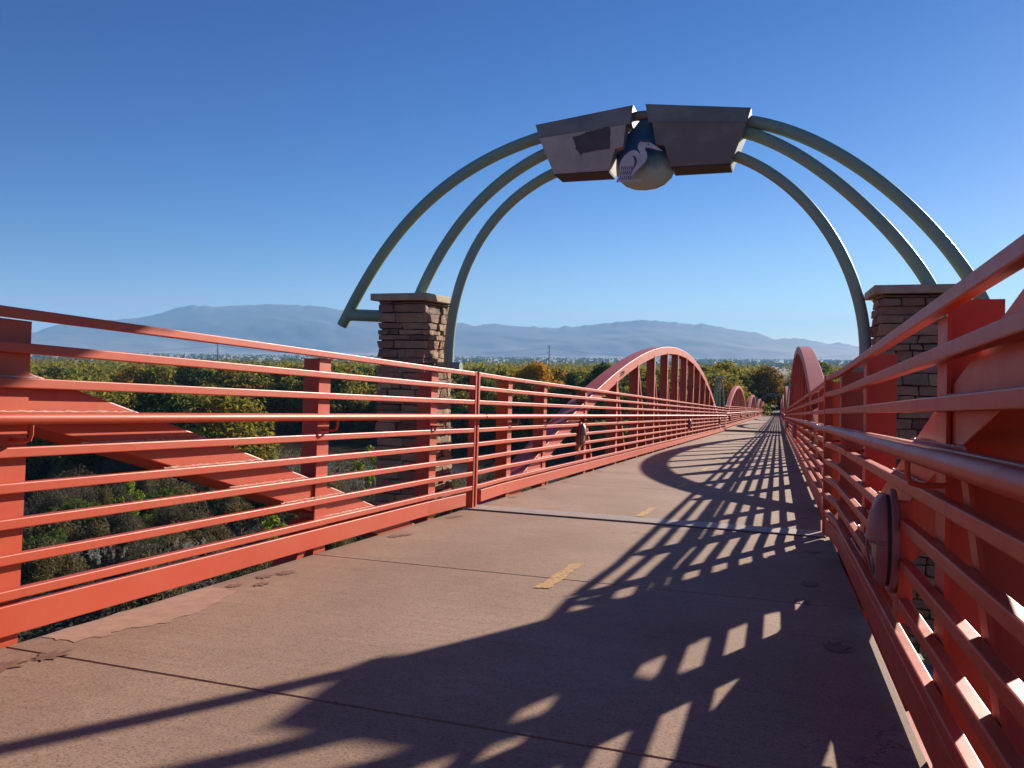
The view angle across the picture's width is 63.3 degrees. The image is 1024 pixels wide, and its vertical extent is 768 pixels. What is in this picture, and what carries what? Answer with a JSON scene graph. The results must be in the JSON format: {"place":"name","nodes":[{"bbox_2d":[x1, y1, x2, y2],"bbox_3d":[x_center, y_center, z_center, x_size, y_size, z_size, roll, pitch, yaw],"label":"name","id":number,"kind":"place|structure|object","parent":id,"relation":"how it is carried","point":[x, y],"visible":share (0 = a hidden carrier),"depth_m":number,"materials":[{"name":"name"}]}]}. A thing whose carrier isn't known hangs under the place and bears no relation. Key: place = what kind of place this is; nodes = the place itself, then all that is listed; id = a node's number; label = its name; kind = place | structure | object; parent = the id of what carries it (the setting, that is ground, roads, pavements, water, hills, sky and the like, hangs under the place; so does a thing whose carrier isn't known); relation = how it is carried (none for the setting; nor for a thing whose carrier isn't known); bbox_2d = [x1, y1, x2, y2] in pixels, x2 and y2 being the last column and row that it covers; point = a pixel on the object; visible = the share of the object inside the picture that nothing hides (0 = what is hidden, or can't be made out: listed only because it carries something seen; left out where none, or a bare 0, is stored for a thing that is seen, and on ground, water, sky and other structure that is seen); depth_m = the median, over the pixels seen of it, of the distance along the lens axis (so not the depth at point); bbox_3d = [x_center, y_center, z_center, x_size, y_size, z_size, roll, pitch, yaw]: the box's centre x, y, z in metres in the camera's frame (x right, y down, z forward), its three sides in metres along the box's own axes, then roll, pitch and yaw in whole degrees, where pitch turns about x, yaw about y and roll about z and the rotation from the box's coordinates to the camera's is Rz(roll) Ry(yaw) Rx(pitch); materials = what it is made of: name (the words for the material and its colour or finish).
{"place":"outdoors","nodes":[
{"label":"outdoors","id":0,"kind":"place"},
{"bbox_2d":[19,360,791,640],"bbox_3d":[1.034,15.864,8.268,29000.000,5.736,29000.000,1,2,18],"label":"ground","id":1,"kind":"structure","parent":0,"point":[776,409],"depth_m":100.73,"materials":[{"name":"brown soil"}]},
{"bbox_2d":[22,527,74,561],"bbox_3d":[-35.293,12.842,63.587,4.508,3.563,4.112,2,2,32],"label":"bush","id":2,"kind":"object","parent":1,"relation":"on","point":[61,535],"visible":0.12,"depth_m":63.63,"materials":[{"name":"green plant"}]},
{"bbox_2d":[22,507,82,548],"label":"bush","id":3,"kind":"object","parent":1,"relation":"on","point":[71,526],"visible":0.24,"depth_m":67.56,"materials":[{"name":"green plant"}]},
{"bbox_2d":[20,534,87,595],"bbox_3d":[-32.432,12.520,57.609,3.789,4.510,5.296,1,2,10],"label":"bush","id":4,"kind":"object","parent":1,"relation":"on","point":[39,570],"visible":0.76,"depth_m":56.75,"materials":[{"name":"green plant"}]},
{"bbox_2d":[25,435,87,478],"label":"cottonwood tree","id":5,"kind":"object","parent":1,"relation":"on","point":[42,465],"visible":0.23,"depth_m":107.90,"materials":[{"name":"green plant"}]},
{"bbox_2d":[33,364,79,378],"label":"cottonwood tree","id":6,"kind":"object","parent":1,"relation":"on","point":[61,370],"visible":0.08,"depth_m":179.67,"materials":[{"name":"green plant"}]},
{"bbox_2d":[26,488,88,513],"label":"bush","id":7,"kind":"object","parent":1,"relation":"on","point":[57,498],"visible":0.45,"depth_m":82.64,"materials":[{"name":"green plant"}]},
{"bbox_2d":[39,497,102,534],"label":"bush","id":8,"kind":"object","parent":1,"relation":"on","point":[69,505],"visible":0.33,"depth_m":75.88,"materials":[{"name":"green plant"}]},
{"bbox_2d":[49,372,95,394],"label":"cottonwood tree","id":9,"kind":"object","parent":1,"relation":"on","point":[68,377],"visible":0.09,"depth_m":161.11,"materials":[{"name":"green plant"}]},
{"bbox_2d":[51,562,95,592],"bbox_3d":[-28.287,13.163,53.633,2.893,3.436,4.043,0,2,-31],"label":"bush","id":10,"kind":"object","parent":1,"relation":"on","point":[76,585],"visible":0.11,"depth_m":53.19,"materials":[{"name":"green plant"}]},
{"bbox_2d":[58,465,98,496],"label":"bush","id":11,"kind":"object","parent":1,"relation":"on","point":[80,488],"visible":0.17,"depth_m":95.37,"materials":[{"name":"green plant"}]},
{"bbox_2d":[61,486,96,504],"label":"bush","id":12,"kind":"object","parent":1,"relation":"on","point":[88,495],"visible":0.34,"depth_m":88.26,"materials":[{"name":"green plant"}]},
{"bbox_2d":[66,516,120,556],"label":"bush","id":13,"kind":"object","parent":1,"relation":"on","point":[93,531],"visible":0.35,"depth_m":67.62,"materials":[{"name":"green plant"}]},
{"bbox_2d":[71,545,127,582],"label":"plume grass","id":14,"kind":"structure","parent":1,"relation":"on","point":[97,557],"depth_m":52.33,"materials":[{"name":"grey plant"}]},
{"bbox_2d":[88,484,113,506],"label":"bush","id":15,"kind":"object","parent":1,"relation":"on","point":[105,499],"visible":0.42,"depth_m":85.85,"materials":[{"name":"green plant"}]},
{"bbox_2d":[73,601,137,625],"bbox_3d":[-22.370,13.331,45.975,3.726,3.839,3.904,2,2,41],"label":"bush","id":16,"kind":"object","parent":1,"relation":"on","point":[104,613],"visible":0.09,"depth_m":46.11,"materials":[{"name":"green plant"}]},
{"bbox_2d":[71,391,150,465],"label":"cottonwood tree","id":17,"kind":"object","parent":1,"relation":"on","point":[124,397],"visible":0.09,"depth_m":118.50,"materials":[{"name":"green plant"}]},
{"bbox_2d":[101,460,134,486],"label":"bush","id":18,"kind":"object","parent":1,"relation":"on","point":[111,470],"visible":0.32,"depth_m":104.78,"materials":[{"name":"green plant"}]},
{"bbox_2d":[103,482,134,500],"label":"bush","id":19,"kind":"object","parent":1,"relation":"on","point":[117,491],"visible":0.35,"depth_m":90.84,"materials":[{"name":"green plant"}]},
{"bbox_2d":[100,496,154,534],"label":"bush","id":20,"kind":"object","parent":1,"relation":"on","point":[118,520],"visible":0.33,"depth_m":71.37,"materials":[{"name":"green plant"}]},
{"bbox_2d":[104,511,157,551],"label":"bush","id":21,"kind":"object","parent":1,"relation":"on","point":[128,527],"visible":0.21,"depth_m":67.83,"materials":[{"name":"green plant"}]},
{"bbox_2d":[109,364,152,383],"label":"cottonwood tree","id":22,"kind":"object","parent":1,"relation":"on","point":[126,376],"visible":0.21,"depth_m":219.96,"materials":[{"name":"green plant"}]},
{"bbox_2d":[110,481,153,527],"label":"sapling","id":23,"kind":"object","parent":1,"relation":"on","point":[138,495],"visible":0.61,"depth_m":72.74,"materials":[{"name":"green plant"}]},
{"bbox_2d":[103,537,160,572],"bbox_3d":[-28.476,12.980,63.298,4.120,3.334,4.199,1,2,28],"label":"bush","id":24,"kind":"object","parent":1,"relation":"on","point":[127,555],"visible":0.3,"depth_m":62.74,"materials":[{"name":"green plant"}]},
{"bbox_2d":[137,479,158,493],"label":"bush","id":25,"kind":"object","parent":1,"relation":"on","point":[145,485],"visible":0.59,"depth_m":97.02,"materials":[{"name":"green plant"}]},
{"bbox_2d":[111,550,187,612],"bbox_3d":[-21.416,12.434,49.618,5.014,5.523,4.576,2,2,44],"label":"bush","id":26,"kind":"object","parent":1,"relation":"on","point":[156,597],"visible":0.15,"depth_m":48.83,"materials":[{"name":"green plant"}]},
{"bbox_2d":[118,538,180,576],"bbox_3d":[-25.133,12.518,57.743,4.450,4.714,4.247,-1,2,-40],"label":"bush","id":27,"kind":"object","parent":1,"relation":"on","point":[154,553],"visible":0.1,"depth_m":57.38,"materials":[{"name":"green plant"}]},
{"bbox_2d":[127,487,179,526],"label":"bush","id":28,"kind":"object","parent":1,"relation":"on","point":[153,496],"visible":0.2,"depth_m":79.85,"materials":[{"name":"green plant"}]},
{"bbox_2d":[133,364,180,384],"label":"cottonwood tree","id":29,"kind":"object","parent":1,"relation":"on","point":[163,373],"visible":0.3,"depth_m":217.23,"materials":[{"name":"green plant"}]},
{"bbox_2d":[112,379,213,461],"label":"cottonwood tree","id":30,"kind":"object","parent":1,"relation":"on","point":[155,401],"visible":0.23,"depth_m":113.56,"materials":[{"name":"green plant"}]},
{"bbox_2d":[143,520,198,560],"bbox_3d":[-25.493,12.426,61.569,3.978,4.658,5.560,-1,2,-44],"label":"bush","id":31,"kind":"object","parent":1,"relation":"on","point":[170,540],"visible":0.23,"depth_m":60.96,"materials":[{"name":"green plant"}]},
{"bbox_2d":[154,477,196,495],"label":"bush","id":32,"kind":"object","parent":1,"relation":"on","point":[173,483],"visible":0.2,"depth_m":86.79,"materials":[{"name":"green plant"}]},
{"bbox_2d":[148,495,212,536],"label":"bush","id":33,"kind":"object","parent":1,"relation":"on","point":[166,516],"visible":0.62,"depth_m":75.06,"materials":[{"name":"green plant"}]},
{"bbox_2d":[168,482,203,513],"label":"bush","id":34,"kind":"object","parent":1,"relation":"on","point":[185,491],"visible":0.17,"depth_m":85.10,"materials":[{"name":"green plant"}]},
{"bbox_2d":[171,508,209,542],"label":"bush","id":35,"kind":"object","parent":1,"relation":"on","point":[194,532],"visible":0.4,"depth_m":72.74,"materials":[{"name":"green plant"}]},
{"bbox_2d":[173,367,212,386],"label":"cottonwood tree","id":36,"kind":"object","parent":1,"relation":"on","point":[191,376],"visible":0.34,"depth_m":214.34,"materials":[{"name":"green plant"}]},
{"bbox_2d":[193,522,233,548],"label":"bush","id":37,"kind":"object","parent":1,"relation":"on","point":[216,531],"visible":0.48,"depth_m":68.72,"materials":[{"name":"green plant"}]},
{"bbox_2d":[171,386,284,459],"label":"cottonwood tree","id":38,"kind":"object","parent":1,"relation":"on","point":[224,404],"visible":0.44,"depth_m":114.88,"materials":[{"name":"green plant"}]},
{"bbox_2d":[201,370,258,402],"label":"cottonwood tree","id":39,"kind":"object","parent":1,"relation":"on","point":[232,375],"visible":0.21,"depth_m":206.90,"materials":[{"name":"green plant"}]},
{"bbox_2d":[210,496,255,528],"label":"bush","id":40,"kind":"object","parent":1,"relation":"on","point":[226,505],"visible":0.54,"depth_m":79.54,"materials":[{"name":"green plant"}]},
{"bbox_2d":[214,372,280,423],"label":"cottonwood tree","id":41,"kind":"object","parent":1,"relation":"on","point":[249,380],"visible":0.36,"depth_m":202.25,"materials":[{"name":"green plant"}]},
{"bbox_2d":[231,560,272,577],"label":"bush","id":42,"kind":"object","parent":1,"relation":"on","point":[258,567],"depth_m":50.11,"materials":[{"name":"green plant"}]},
{"bbox_2d":[261,514,287,564],"bbox_3d":[-17.047,12.150,60.013,2.822,5.711,2.404,-1,2,-43],"label":"sapling","id":43,"kind":"object","parent":1,"relation":"on","point":[266,523],"visible":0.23,"depth_m":59.77,"materials":[{"name":"green plant"}]},
{"bbox_2d":[259,364,303,411],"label":"cottonwood tree","id":44,"kind":"object","parent":1,"relation":"on","point":[278,377],"visible":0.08,"depth_m":214.13,"materials":[{"name":"green plant"}]},
{"bbox_2d":[269,375,302,412],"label":"cottonwood tree","id":45,"kind":"object","parent":1,"relation":"on","point":[281,401],"visible":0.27,"depth_m":199.69,"materials":[{"name":"green plant"}]},
{"bbox_2d":[273,421,301,430],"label":"bush","id":46,"kind":"object","parent":1,"relation":"on","point":[278,425],"visible":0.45,"depth_m":195.89,"materials":[{"name":"green plant"}]},
{"bbox_2d":[280,379,303,427],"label":"cottonwood tree","id":47,"kind":"object","parent":1,"relation":"on","point":[292,403],"visible":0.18,"depth_m":193.01,"materials":[{"name":"green plant"}]},
{"bbox_2d":[18,421,604,641],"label":"brush","id":48,"kind":"object","parent":1,"relation":"on","point":[66,622],"visible":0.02,"depth_m":89.66,"materials":[{"name":"green plant"}]},
{"bbox_2d":[297,369,368,432],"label":"cottonwood tree","id":49,"kind":"object","parent":1,"relation":"on","point":[339,386],"visible":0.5,"depth_m":189.08,"materials":[{"name":"green plant"}]},
{"bbox_2d":[333,420,357,432],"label":"bush","id":50,"kind":"object","parent":1,"relation":"on","point":[344,425],"visible":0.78,"depth_m":189.93,"materials":[{"name":"green plant"}]},
{"bbox_2d":[330,362,380,423],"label":"cottonwood tree","id":51,"kind":"object","parent":1,"relation":"on","point":[360,384],"visible":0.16,"depth_m":197.92,"materials":[{"name":"green plant"}]},
{"bbox_2d":[353,413,372,432],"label":"cottonwood tree","id":52,"kind":"object","parent":1,"relation":"on","point":[361,427],"visible":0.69,"depth_m":186.51,"materials":[{"name":"green plant"}]},
{"bbox_2d":[352,445,377,500],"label":"sapling","id":53,"kind":"object","parent":1,"relation":"on","point":[369,480],"visible":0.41,"depth_m":90.56,"materials":[{"name":"green plant"}]},
{"bbox_2d":[30,357,843,391],"bbox_3d":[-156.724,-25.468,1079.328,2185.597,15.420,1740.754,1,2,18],"label":"distant wood","id":54,"kind":"object","parent":1,"relation":"on","point":[89,370],"visible":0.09,"depth_m":418.57,"materials":[{"name":"green plant"}]},
{"bbox_2d":[30,353,850,367],"bbox_3d":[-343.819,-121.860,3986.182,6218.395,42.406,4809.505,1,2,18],"label":"distant town","id":55,"kind":"object","parent":1,"relation":"on","point":[463,362],"visible":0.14,"depth_m":3680.84},
{"bbox_2d":[30,352,851,368],"bbox_3d":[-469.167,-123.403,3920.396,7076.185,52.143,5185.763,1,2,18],"label":"town trees","id":56,"kind":"object","parent":1,"relation":"on","point":[772,362],"visible":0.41,"depth_m":3205.57,"materials":[{"name":"green plant"}]},
{"bbox_2d":[450,408,468,442],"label":"cottonwood tree","id":57,"kind":"object","parent":1,"relation":"on","point":[456,423],"visible":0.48,"depth_m":170.48,"materials":[{"name":"green plant"}]},
{"bbox_2d":[450,390,483,413],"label":"cottonwood tree","id":58,"kind":"object","parent":1,"relation":"on","point":[464,396],"visible":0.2,"depth_m":182.22,"materials":[{"name":"green plant"}]},
{"bbox_2d":[479,399,513,435],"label":"cottonwood tree","id":59,"kind":"object","parent":1,"relation":"on","point":[489,422],"visible":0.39,"depth_m":166.62,"materials":[{"name":"green plant"}]},
{"bbox_2d":[511,422,530,446],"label":"cottonwood tree","id":60,"kind":"object","parent":1,"relation":"on","point":[521,433],"visible":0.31,"depth_m":160.35,"materials":[{"name":"green plant"}]},
{"bbox_2d":[511,388,533,434],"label":"cottonwood tree","id":61,"kind":"object","parent":1,"relation":"on","point":[520,398],"visible":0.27,"depth_m":172.64,"materials":[{"name":"green plant"}]},
{"bbox_2d":[506,359,562,395],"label":"cottonwood tree","id":62,"kind":"object","parent":1,"relation":"on","point":[538,371],"visible":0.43,"depth_m":187.39,"materials":[{"name":"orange plant"}]},
{"bbox_2d":[516,380,574,412],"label":"cottonwood tree","id":63,"kind":"object","parent":1,"relation":"on","point":[551,389],"visible":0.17,"depth_m":179.29,"materials":[{"name":"green plant"}]},
{"bbox_2d":[550,368,571,381],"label":"cottonwood tree","id":64,"kind":"object","parent":1,"relation":"on","point":[559,372],"visible":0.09,"depth_m":214.34,"materials":[{"name":"green plant"}]},
{"bbox_2d":[554,371,582,403],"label":"cottonwood tree","id":65,"kind":"object","parent":1,"relation":"on","point":[572,379],"visible":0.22,"depth_m":180.35,"materials":[{"name":"green plant"}]},
{"bbox_2d":[588,420,605,454],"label":"cottonwood tree","id":66,"kind":"object","parent":1,"relation":"on","point":[595,436],"visible":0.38,"depth_m":147.73,"materials":[{"name":"green plant"}]},
{"bbox_2d":[575,361,626,412],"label":"cottonwood tree","id":67,"kind":"object","parent":1,"relation":"on","point":[598,370],"visible":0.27,"depth_m":174.09,"materials":[{"name":"green plant"}]},
{"bbox_2d":[587,395,626,421],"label":"cottonwood tree","id":68,"kind":"object","parent":1,"relation":"on","point":[602,411],"visible":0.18,"depth_m":160.94,"materials":[{"name":"green plant"}]},
{"bbox_2d":[619,379,670,413],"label":"cottonwood tree","id":69,"kind":"object","parent":1,"relation":"on","point":[643,387],"visible":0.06,"depth_m":168.21,"materials":[{"name":"green plant"}]},
{"bbox_2d":[711,380,749,407],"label":"cottonwood tree","id":70,"kind":"object","parent":1,"relation":"on","point":[727,390],"visible":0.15,"depth_m":162.44,"materials":[{"name":"green plant"}]},
{"bbox_2d":[707,359,760,402],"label":"cottonwood tree","id":71,"kind":"object","parent":1,"relation":"on","point":[734,370],"visible":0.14,"depth_m":218.73,"materials":[{"name":"green plant"}]},
{"bbox_2d":[709,372,774,415],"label":"cottonwood tree","id":72,"kind":"object","parent":1,"relation":"on","point":[764,406],"visible":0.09,"depth_m":173.38,"materials":[{"name":"green plant"}]},
{"bbox_2d":[740,374,762,401],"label":"cottonwood tree","id":73,"kind":"object","parent":1,"relation":"on","point":[749,384],"visible":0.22,"depth_m":216.05,"materials":[{"name":"green plant"}]},
{"bbox_2d":[749,365,787,407],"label":"cottonwood tree","id":74,"kind":"object","parent":1,"relation":"on","point":[772,377],"visible":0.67,"depth_m":224.49,"materials":[{"name":"green plant"}]},
{"bbox_2d":[924,664,933,679],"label":"bridge pier","id":75,"kind":"structure","parent":1,"relation":"on","point":[930,669],"depth_m":6.65,"materials":[{"name":"concrete"}]},
{"bbox_2d":[370,293,452,523],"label":"stone pillar","id":76,"kind":"structure","parent":75,"relation":"on","point":[412,326],"depth_m":8.21,"materials":[{"name":"stone"}]},
{"bbox_2d":[337,104,989,370],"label":"gateway arch","id":77,"kind":"structure","parent":76,"relation":"on","point":[653,146],"depth_m":7.56,"materials":[{"name":"green paint"}]},
{"bbox_2d":[864,284,954,664],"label":"stone pillar","id":78,"kind":"structure","parent":75,"relation":"on","point":[895,306],"depth_m":6.78,"materials":[{"name":"stone"}]},
{"bbox_2d":[31,304,858,364],"bbox_3d":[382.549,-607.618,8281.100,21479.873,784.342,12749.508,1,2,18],"label":"mountains","id":79,"kind":"structure","parent":0,"point":[313,327],"depth_m":10052.79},
{"bbox_2d":[0,509,928,767],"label":"bridge deck","id":80,"kind":"structure","parent":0,"point":[445,642],"depth_m":3.26,"materials":[{"name":"beige concrete"}]},
{"bbox_2d":[38,586,235,641],"bbox_3d":[-1.674,1.087,3.968,0.339,0.001,1.123,1,-2,18],"label":"repair patch","id":81,"kind":"object","parent":80,"relation":"on","point":[184,604],"visible":1,"depth_m":3.89,"materials":[{"name":"beige concrete"}]},
{"bbox_2d":[27,374,413,566],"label":"bridge arch","id":82,"kind":"structure","parent":80,"relation":"attached to","point":[55,400],"depth_m":4.34,"materials":[{"name":"red paint"}]},
{"bbox_2d":[0,305,486,647],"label":"railing","id":83,"kind":"object","parent":80,"relation":"on","point":[17,417],"visible":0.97,"depth_m":4.34,"materials":[{"name":"red metal"}]},
{"bbox_2d":[533,563,582,587],"bbox_3d":[0.300,1.174,5.112,0.106,0.001,0.851,1,-2,18],"label":"dash","id":84,"kind":"object","parent":80,"relation":"on","point":[552,580],"visible":1,"depth_m":5.05,"materials":[{"name":"yellow paint"}]},
{"bbox_2d":[813,234,1023,767],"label":"railing","id":85,"kind":"object","parent":80,"relation":"on","point":[949,708],"visible":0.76,"depth_m":2.43,"materials":[{"name":"red metal"}]},
{"bbox_2d":[865,488,913,623],"bbox_3d":[1.394,0.627,3.085,0.153,0.477,0.236,1,-2,18],"label":"oval light","id":86,"kind":"object","parent":85,"relation":"attached to","point":[890,541],"visible":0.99,"depth_m":3.01,"materials":[{"name":"paint"}]},
{"bbox_2d":[841,289,1023,767],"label":"bridge arch","id":87,"kind":"structure","parent":80,"relation":"attached to","point":[998,433],"depth_m":2.06,"materials":[{"name":"red paint"}]},
{"bbox_2d":[0,0,1023,345],"label":"sky","id":88,"kind":"structure","parent":0,"point":[157,156],"materials":[{"name":"blue"}]},
{"bbox_2d":[256,429,861,522],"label":"river","id":89,"kind":"structure","parent":0,"point":[347,445],"depth_m":156.88,"materials":[{"name":"brown liquid"}]},
{"bbox_2d":[480,432,821,530],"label":"bridge deck","id":90,"kind":"structure","parent":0,"point":[756,479],"depth_m":11.20,"materials":[{"name":"beige concrete"}]},
{"bbox_2d":[477,347,721,504],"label":"bridge arch","id":91,"kind":"structure","parent":90,"relation":"attached to","point":[699,389],"depth_m":20.78,"materials":[{"name":"red paint"}]},
{"bbox_2d":[473,372,726,506],"bbox_3d":[5.877,1.550,28.107,0.334,1.883,41.403,1,-2,18],"label":"railing","id":92,"kind":"object","parent":90,"relation":"attached to","point":[503,416],"visible":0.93,"depth_m":11.14,"materials":[{"name":"red metal"}]},
{"bbox_2d":[575,422,586,452],"bbox_3d":[1.082,0.830,12.907,0.153,0.477,0.236,1,-2,18],"label":"oval light","id":93,"kind":"object","parent":92,"relation":"attached to","point":[581,431],"visible":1,"depth_m":12.85,"materials":[{"name":"paint"}]},
{"bbox_2d":[465,505,825,537],"bbox_3d":[1.142,1.270,7.773,3.374,0.047,0.368,1,2,22],"label":"tread plate","id":94,"kind":"object","parent":90,"relation":"on","point":[689,524],"visible":0.73,"depth_m":7.66,"materials":[{"name":"grey metal"}]},
{"bbox_2d":[784,377,839,520],"bbox_3d":[9.098,1.606,26.915,0.334,1.883,41.403,1,-2,18],"label":"railing","id":95,"kind":"object","parent":90,"relation":"attached to","point":[812,475],"visible":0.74,"depth_m":10.11,"materials":[{"name":"red metal"}]},
{"bbox_2d":[788,347,837,550],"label":"bridge arch","id":96,"kind":"structure","parent":90,"relation":"attached to","point":[807,376],"depth_m":17.37,"materials":[{"name":"red paint"}]},
{"bbox_2d":[725,421,784,432],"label":"bridge deck","id":97,"kind":"structure","parent":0,"point":[766,426],"depth_m":55.37,"materials":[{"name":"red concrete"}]},
{"bbox_2d":[723,386,746,431],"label":"bridge arch","id":98,"kind":"structure","parent":97,"relation":"attached to","point":[736,398],"depth_m":62.70,"materials":[{"name":"red paint"}]},
{"bbox_2d":[723,406,748,428],"bbox_3d":[18.500,2.790,67.493,0.334,1.883,41.403,1,-1,18],"label":"railing","id":99,"kind":"object","parent":97,"relation":"attached to","point":[727,425],"visible":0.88,"depth_m":58.45,"materials":[{"name":"red metal"}]},
{"bbox_3d":[13.710,11.236,47.474,5.500,15.060,1.200,1,2,18],"label":"bridge pier","id":100,"kind":"object","parent":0,"visible":0},
{"bbox_2d":[713,377,725,429],"bbox_3d":[11.870,1.709,47.821,0.910,4.230,0.600,1,2,18],"label":"pipe pylon","id":101,"kind":"object","parent":100,"relation":"on","point":[718,379],"visible":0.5,"depth_m":47.74,"materials":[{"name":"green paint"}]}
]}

